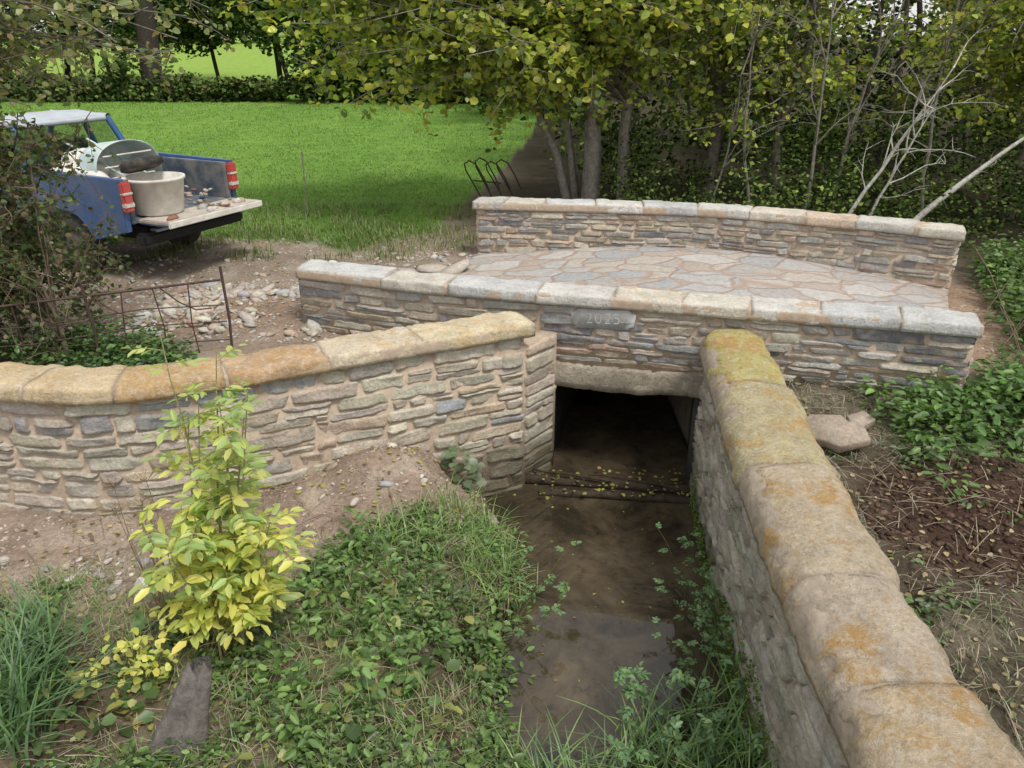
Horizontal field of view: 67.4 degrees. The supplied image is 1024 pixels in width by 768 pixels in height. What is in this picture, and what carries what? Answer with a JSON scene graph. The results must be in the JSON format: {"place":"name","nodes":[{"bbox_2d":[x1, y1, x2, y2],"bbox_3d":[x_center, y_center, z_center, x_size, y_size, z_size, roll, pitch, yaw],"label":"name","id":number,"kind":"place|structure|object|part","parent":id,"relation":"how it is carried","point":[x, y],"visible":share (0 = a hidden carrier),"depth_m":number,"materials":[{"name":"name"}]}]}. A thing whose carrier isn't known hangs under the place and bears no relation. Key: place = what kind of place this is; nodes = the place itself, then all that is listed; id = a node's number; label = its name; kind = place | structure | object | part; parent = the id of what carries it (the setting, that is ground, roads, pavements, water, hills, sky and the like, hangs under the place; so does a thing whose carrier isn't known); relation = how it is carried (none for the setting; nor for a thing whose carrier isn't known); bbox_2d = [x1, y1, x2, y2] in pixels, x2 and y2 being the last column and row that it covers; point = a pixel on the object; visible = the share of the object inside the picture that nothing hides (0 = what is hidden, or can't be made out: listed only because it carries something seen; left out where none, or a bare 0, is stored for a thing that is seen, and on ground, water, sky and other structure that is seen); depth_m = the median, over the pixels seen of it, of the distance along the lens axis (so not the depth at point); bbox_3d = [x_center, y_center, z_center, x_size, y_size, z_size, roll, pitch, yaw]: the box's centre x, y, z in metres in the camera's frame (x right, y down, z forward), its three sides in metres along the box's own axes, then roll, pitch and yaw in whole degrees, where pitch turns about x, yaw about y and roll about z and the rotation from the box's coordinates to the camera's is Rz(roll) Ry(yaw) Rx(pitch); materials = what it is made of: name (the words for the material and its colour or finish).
{"place":"outdoors","nodes":[
{"label":"outdoors","id":0,"kind":"place"},
{"bbox_2d":[0,100,535,251],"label":"grass","id":1,"kind":"structure","parent":0,"point":[301,227],"depth_m":19.18,"materials":[{"name":"green plant"}]},
{"bbox_2d":[0,36,1023,767],"bbox_3d":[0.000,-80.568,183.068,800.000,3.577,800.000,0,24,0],"label":"ground","id":2,"kind":"structure","parent":0,"point":[534,168],"depth_m":7.26,"materials":[{"name":"soil"}]},
{"bbox_2d":[0,107,140,365],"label":"bramble bush","id":3,"kind":"object","parent":2,"relation":"on","point":[21,254],"visible":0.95,"depth_m":6.69,"materials":[{"name":"green plant"}]},
{"bbox_2d":[0,313,203,367],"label":"nettle patch","id":4,"kind":"object","parent":2,"relation":"on","point":[118,355],"visible":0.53,"depth_m":6.87,"materials":[{"name":"green plant"}]},
{"bbox_2d":[0,266,232,363],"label":"metal fence","id":5,"kind":"object","parent":2,"relation":"on","point":[91,317],"visible":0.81,"depth_m":6.79,"materials":[{"name":"metal"}]},
{"bbox_2d":[0,0,234,125],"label":"hawthorn tree","id":6,"kind":"object","parent":2,"relation":"on","point":[69,47],"visible":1,"depth_m":6.15,"materials":[{"name":"green plant"}]},
{"bbox_2d":[0,109,261,272],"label":"pickup truck","id":7,"kind":"object","parent":2,"relation":"on","point":[150,193],"visible":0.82,"depth_m":9.36,"materials":[{"name":"blue paint"}]},
{"bbox_3d":[-5.821,-3.394,9.950,0.067,0.067,1.240,11,27,24],"label":"rear window top","id":8,"kind":"part","parent":7,"relation":"part of","materials":[{"name":"silver metal"}]},
{"bbox_2d":[98,468,178,621],"bbox_3d":[-2.160,0.984,4.507,0.345,1.086,0.132,0,24,0],"label":"dry seedhead plant","id":9,"kind":"object","parent":2,"relation":"on","point":[139,561],"visible":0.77,"depth_m":4.41,"materials":[{"name":"brown plant"}]},
{"bbox_2d":[144,655,211,760],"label":"stone slab","id":10,"kind":"structure","parent":2,"relation":"on","point":[185,716],"depth_m":3.84,"materials":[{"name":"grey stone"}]},
{"bbox_2d":[66,336,316,698],"bbox_3d":[-1.778,0.750,4.156,1.382,1.980,0.839,-7,25,-14],"label":"elder sapling","id":11,"kind":"object","parent":2,"relation":"on","point":[220,572],"visible":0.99,"depth_m":4.15,"materials":[{"name":"yellow plant"}]},
{"bbox_2d":[51,252,471,342],"bbox_3d":[-3.001,-1.142,8.876,4.994,0.310,3.373,0,24,0],"label":"rubble pile","id":12,"kind":"object","parent":2,"relation":"on","point":[243,291],"visible":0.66,"depth_m":8.08,"materials":[{"name":"stone"}]},
{"bbox_2d":[0,339,524,514],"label":"stone wall","id":13,"kind":"structure","parent":2,"relation":"on","point":[294,458],"depth_m":5.90,"materials":[{"name":"grey stone"}]},
{"bbox_2d":[0,339,524,515],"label":"wall stones","id":14,"kind":"object","parent":13,"relation":"attached to","point":[99,460],"depth_m":5.88,"materials":[{"name":"beige stone"}]},
{"bbox_2d":[0,311,535,405],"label":"wall coping","id":15,"kind":"object","parent":13,"relation":"on","point":[74,385],"depth_m":5.62,"materials":[{"name":"beige stone"}]},
{"bbox_2d":[0,333,516,404],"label":"wall coping joints","id":16,"kind":"object","parent":15,"relation":"attached to","point":[421,349],"depth_m":5.98,"materials":[{"name":"beige concrete"}]},
{"bbox_2d":[0,0,584,121],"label":"hedgerow","id":17,"kind":"object","parent":2,"relation":"on","point":[217,89],"visible":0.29,"depth_m":34.02,"materials":[{"name":"green plant"}]},
{"bbox_2d":[301,152,307,214],"bbox_3d":[-3.340,-3.211,12.379,0.042,1.020,0.024,0,24,0],"label":"wooden stake","id":18,"kind":"object","parent":2,"relation":"on","point":[304,183],"visible":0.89,"depth_m":12.36,"materials":[{"name":"brown wood"}]},
{"bbox_2d":[131,197,572,261],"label":"verge grass","id":19,"kind":"structure","parent":2,"relation":"on","point":[391,245],"depth_m":11.30,"materials":[{"name":"green plant"}]},
{"bbox_2d":[0,499,743,767],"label":"ground cover plants","id":20,"kind":"object","parent":2,"relation":"on","point":[428,666],"visible":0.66,"depth_m":4.39,"materials":[{"name":"green plant"}]},
{"bbox_2d":[0,480,750,767],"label":"bank grass","id":21,"kind":"structure","parent":2,"relation":"on","point":[448,701],"depth_m":4.44,"materials":[{"name":"green plant"}]},
{"bbox_2d":[0,469,772,767],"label":"sedge","id":22,"kind":"object","parent":2,"relation":"on","point":[27,655],"visible":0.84,"depth_m":4.30,"materials":[{"name":"green plant"}]},
{"bbox_2d":[0,0,775,99],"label":"distant trees","id":23,"kind":"object","parent":2,"relation":"on","point":[189,35],"visible":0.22,"depth_m":40.67,"materials":[{"name":"green plant"}]},
{"bbox_2d":[440,446,486,492],"bbox_3d":[-0.419,0.706,6.342,0.423,0.354,0.357,0,24,0],"label":"broadleaf weed","id":24,"kind":"object","parent":2,"relation":"on","point":[472,466],"visible":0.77,"depth_m":6.33,"materials":[{"name":"green plant"}]},
{"bbox_2d":[464,157,520,196],"bbox_3d":[-0.345,-3.738,13.902,1.048,0.736,0.181,-9,26,-18],"label":"metal feeder rack","id":25,"kind":"object","parent":2,"relation":"on","point":[494,182],"visible":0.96,"depth_m":13.88,"materials":[{"name":"metal"}]},
{"bbox_2d":[487,516,497,528],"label":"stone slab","id":26,"kind":"structure","parent":2,"relation":"on","point":[496,522],"depth_m":6.26,"materials":[{"name":"stone"}]},
{"bbox_2d":[218,0,782,199],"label":"deciduous tree","id":27,"kind":"object","parent":2,"relation":"on","point":[533,54],"visible":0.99,"depth_m":11.23,"materials":[{"name":"green plant"}]},
{"bbox_2d":[0,368,1023,767],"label":"fallen twigs","id":28,"kind":"object","parent":2,"relation":"on","point":[500,596],"visible":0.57,"depth_m":4.69,"materials":[{"name":"brown plant"}]},
{"bbox_2d":[0,223,1023,767],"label":"leaf litter","id":29,"kind":"object","parent":2,"relation":"on","point":[1012,715],"visible":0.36,"depth_m":5.18,"materials":[{"name":"brown plant"}]},
{"bbox_2d":[521,329,556,475],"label":"stone wall","id":30,"kind":"structure","parent":2,"relation":"on","point":[536,338],"depth_m":6.85,"materials":[{"name":"grey stone"}]},
{"bbox_2d":[524,334,556,474],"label":"return stones","id":31,"kind":"object","parent":30,"relation":"attached to","point":[537,397],"visible":0.95,"depth_m":6.89,"materials":[{"name":"beige stone"}]},
{"bbox_2d":[525,468,691,503],"bbox_3d":[0.844,0.936,6.952,1.554,0.169,0.304,4,25,8],"label":"driftwood log","id":32,"kind":"object","parent":2,"relation":"on","point":[632,485],"visible":0.88,"depth_m":6.95,"materials":[{"name":"brown wood"}]},
{"bbox_2d":[502,522,765,766],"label":"bramble shoots","id":33,"kind":"object","parent":2,"relation":"on","point":[628,690],"visible":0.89,"depth_m":4.45,"materials":[{"name":"green plant"}]},
{"bbox_2d":[295,196,983,478],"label":"stone bridge","id":34,"kind":"structure","parent":2,"relation":"on","point":[644,297],"depth_m":7.45,"materials":[{"name":"stone"}]},
{"bbox_2d":[705,427,809,757],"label":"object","id":35,"kind":"object","parent":2,"relation":"on","point":[780,628],"visible":0.02,"depth_m":4.10,"materials":[{"name":"grey stone"}]},
{"bbox_2d":[689,476,778,767],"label":"moss","id":36,"kind":"object","parent":35,"relation":"attached to","point":[700,543],"visible":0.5,"depth_m":4.74,"materials":[{"name":"green plant"}]},
{"bbox_2d":[689,371,848,767],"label":"wall stones","id":37,"kind":"object","parent":35,"relation":"attached to","point":[807,738],"depth_m":4.29,"materials":[{"name":"grey stone"}]},
{"bbox_2d":[702,328,1023,767],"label":"wall coping","id":38,"kind":"object","parent":35,"relation":"on","point":[933,713],"depth_m":3.41,"materials":[{"name":"beige stone"}]},
{"bbox_2d":[699,337,957,767],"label":"wall coping joints","id":39,"kind":"object","parent":38,"relation":"on","point":[812,622],"depth_m":3.46,"materials":[{"name":"beige stone"}]},
{"bbox_2d":[633,0,920,205],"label":"deciduous tree","id":40,"kind":"object","parent":2,"relation":"on","point":[766,51],"visible":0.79,"depth_m":12.37,"materials":[{"name":"green plant"}]},
{"bbox_2d":[542,0,1023,246],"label":"woodland","id":41,"kind":"object","parent":2,"relation":"on","point":[793,137],"visible":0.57,"depth_m":13.69,"materials":[{"name":"green plant"}]},
{"bbox_2d":[808,414,870,452],"bbox_3d":[2.397,0.369,5.758,0.482,0.176,0.364,0,24,0],"label":"stone slab","id":42,"kind":"object","parent":2,"relation":"on","point":[838,433],"depth_m":5.69,"materials":[{"name":"beige stone"}]},
{"bbox_2d":[710,0,975,219],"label":"bare tree","id":43,"kind":"object","parent":2,"relation":"on","point":[817,117],"visible":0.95,"depth_m":11.04,"materials":[{"name":"grey plant"}]},
{"bbox_2d":[846,411,874,429],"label":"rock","id":44,"kind":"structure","parent":2,"relation":"on","point":[863,419],"depth_m":5.95,"materials":[{"name":"beige stone"}]},
{"bbox_2d":[792,364,1023,750],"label":"dry grass","id":45,"kind":"structure","parent":2,"relation":"on","point":[995,605],"depth_m":4.35,"materials":[{"name":"beige plant"}]},
{"bbox_2d":[808,232,1023,645],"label":"nettle patch","id":46,"kind":"object","parent":2,"relation":"on","point":[1008,391],"visible":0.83,"depth_m":5.93,"materials":[{"name":"green plant"}]},
{"bbox_2d":[833,0,1023,219],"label":"deciduous tree","id":47,"kind":"object","parent":2,"relation":"on","point":[1007,54],"visible":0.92,"depth_m":11.52,"materials":[{"name":"green plant"}]},
{"bbox_2d":[847,8,1023,219],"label":"bare tree","id":48,"kind":"object","parent":2,"relation":"on","point":[925,211],"visible":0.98,"depth_m":10.58,"materials":[{"name":"grey plant"}]},
{"bbox_2d":[857,451,1023,591],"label":"soil heap","id":49,"kind":"object","parent":2,"relation":"on","point":[910,526],"visible":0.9,"depth_m":5.03,"materials":[{"name":"brown soil"}]},
{"bbox_2d":[975,248,1023,377],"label":"dry bramble","id":50,"kind":"object","parent":2,"relation":"on","point":[1013,333],"visible":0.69,"depth_m":6.50,"materials":[{"name":"brown plant"}]},
{"bbox_2d":[0,238,1023,737],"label":"gravel","id":51,"kind":"structure","parent":0,"point":[166,562],"depth_m":5.56,"materials":[{"name":"beige gravel"}]},
{"bbox_2d":[7,0,1019,35],"label":"sky","id":52,"kind":"structure","parent":0,"point":[914,8],"materials":[{"name":"white"}]},
{"bbox_2d":[485,389,739,767],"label":"water","id":53,"kind":"structure","parent":0,"point":[590,647],"depth_m":5.78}
]}

